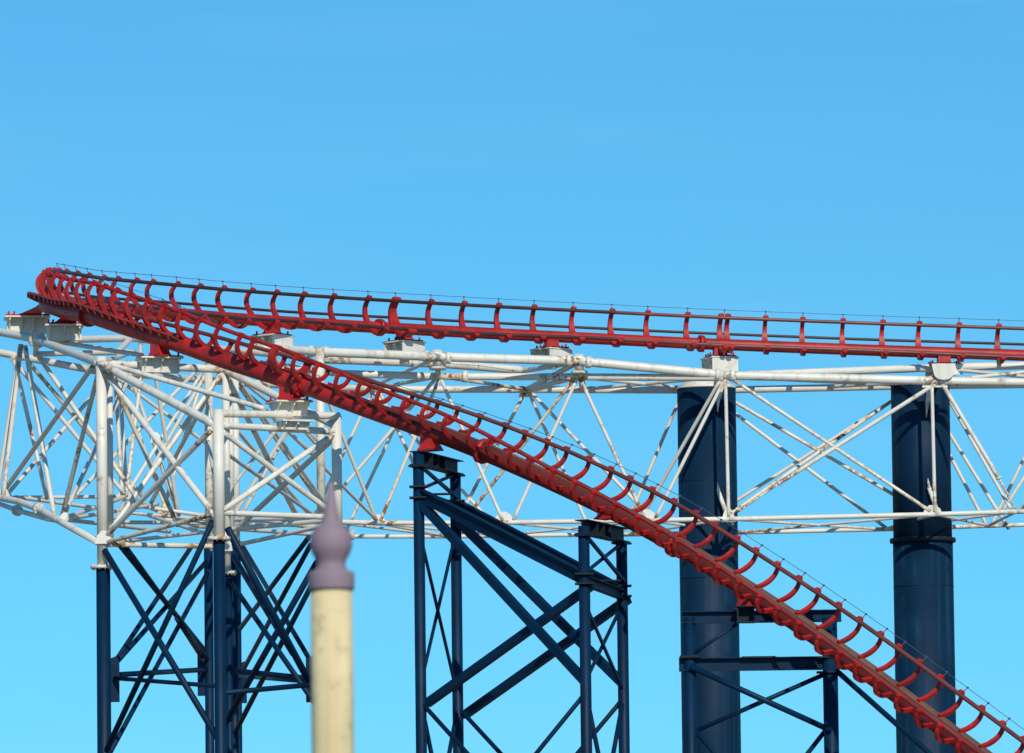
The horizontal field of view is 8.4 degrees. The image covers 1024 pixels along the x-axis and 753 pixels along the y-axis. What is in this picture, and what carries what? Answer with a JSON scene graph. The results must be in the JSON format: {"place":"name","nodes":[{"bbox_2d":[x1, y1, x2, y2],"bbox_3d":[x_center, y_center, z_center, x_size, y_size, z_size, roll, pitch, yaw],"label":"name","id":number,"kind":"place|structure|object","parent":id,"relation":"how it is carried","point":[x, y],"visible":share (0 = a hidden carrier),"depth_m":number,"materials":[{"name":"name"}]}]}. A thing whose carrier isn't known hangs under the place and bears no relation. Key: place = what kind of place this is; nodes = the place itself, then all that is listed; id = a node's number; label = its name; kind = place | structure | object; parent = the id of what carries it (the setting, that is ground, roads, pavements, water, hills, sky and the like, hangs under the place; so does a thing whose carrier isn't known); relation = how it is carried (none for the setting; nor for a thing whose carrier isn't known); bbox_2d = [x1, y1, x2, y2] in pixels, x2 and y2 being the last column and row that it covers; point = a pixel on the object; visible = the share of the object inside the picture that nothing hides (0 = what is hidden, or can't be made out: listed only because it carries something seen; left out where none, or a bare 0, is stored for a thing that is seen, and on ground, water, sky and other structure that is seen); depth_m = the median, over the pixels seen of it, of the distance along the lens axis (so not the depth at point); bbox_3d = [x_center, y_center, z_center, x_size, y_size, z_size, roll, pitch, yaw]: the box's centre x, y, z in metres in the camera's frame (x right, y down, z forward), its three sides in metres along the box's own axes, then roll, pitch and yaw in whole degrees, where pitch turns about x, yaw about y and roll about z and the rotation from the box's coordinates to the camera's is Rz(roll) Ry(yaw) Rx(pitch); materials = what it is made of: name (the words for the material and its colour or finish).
{"place":"outdoors","nodes":[
{"label":"outdoors","id":0,"kind":"place"},
{"bbox_2d":[0,0,1023,752],"label":"sky","id":1,"kind":"structure","parent":0,"point":[854,158],"materials":[{"name":"blue"}]},
{"label":"ground","id":2,"kind":"structure","parent":0,"visible":0},
{"bbox_2d":[96,520,316,752],"bbox_3d":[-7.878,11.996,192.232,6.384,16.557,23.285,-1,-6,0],"label":"lattice tower","id":3,"kind":"structure","parent":2,"relation":"on","point":[226,677],"depth_m":185.72,"materials":[{"name":"blue metal"}]},
{"bbox_2d":[0,315,377,575],"bbox_3d":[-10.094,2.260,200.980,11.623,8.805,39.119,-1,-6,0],"label":"turn truss","id":4,"kind":"object","parent":3,"relation":"on","point":[222,501],"visible":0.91,"depth_m":191.37,"materials":[{"name":"white metal"}]},
{"bbox_2d":[308,481,354,752],"bbox_3d":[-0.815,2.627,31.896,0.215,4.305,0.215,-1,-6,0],"label":"finial post","id":5,"kind":"object","parent":2,"relation":"on","point":[331,581],"visible":1,"depth_m":31.95,"materials":[{"name":"paint"}]},
{"bbox_2d":[408,451,631,752],"bbox_3d":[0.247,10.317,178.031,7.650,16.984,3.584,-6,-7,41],"label":"support trestle","id":6,"kind":"object","parent":2,"relation":"on","point":[468,520],"visible":1,"depth_m":178.21,"materials":[{"name":"blue paint"}]},
{"bbox_2d":[676,381,740,752],"bbox_3d":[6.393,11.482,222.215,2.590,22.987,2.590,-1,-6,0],"label":"support column","id":7,"kind":"structure","parent":2,"relation":"on","point":[702,474],"depth_m":222.04,"materials":[{"name":"blue metal"}]},
{"bbox_2d":[679,605,932,752],"bbox_3d":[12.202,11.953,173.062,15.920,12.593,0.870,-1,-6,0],"label":"support trestle","id":8,"kind":"object","parent":2,"relation":"on","point":[691,663],"visible":0.94,"depth_m":173.57,"materials":[{"name":"blue paint"}]},
{"bbox_2d":[889,385,955,752],"bbox_3d":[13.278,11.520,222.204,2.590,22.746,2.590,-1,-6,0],"label":"support column","id":9,"kind":"structure","parent":2,"relation":"on","point":[923,581],"depth_m":221.99,"materials":[{"name":"blue metal"}]},
{"bbox_2d":[198,333,1023,539],"bbox_3d":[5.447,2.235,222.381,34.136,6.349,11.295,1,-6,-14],"label":"bridge truss","id":10,"kind":"object","parent":9,"relation":"on","point":[720,371],"visible":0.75,"depth_m":220.95,"materials":[{"name":"white metal"}]},
{"bbox_2d":[5,263,1023,752],"bbox_3d":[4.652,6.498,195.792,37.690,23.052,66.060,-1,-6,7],"label":"roller coaster track","id":11,"kind":"structure","parent":10,"relation":"on","point":[113,313],"depth_m":184.56,"materials":[{"name":"red metal"}]}
]}

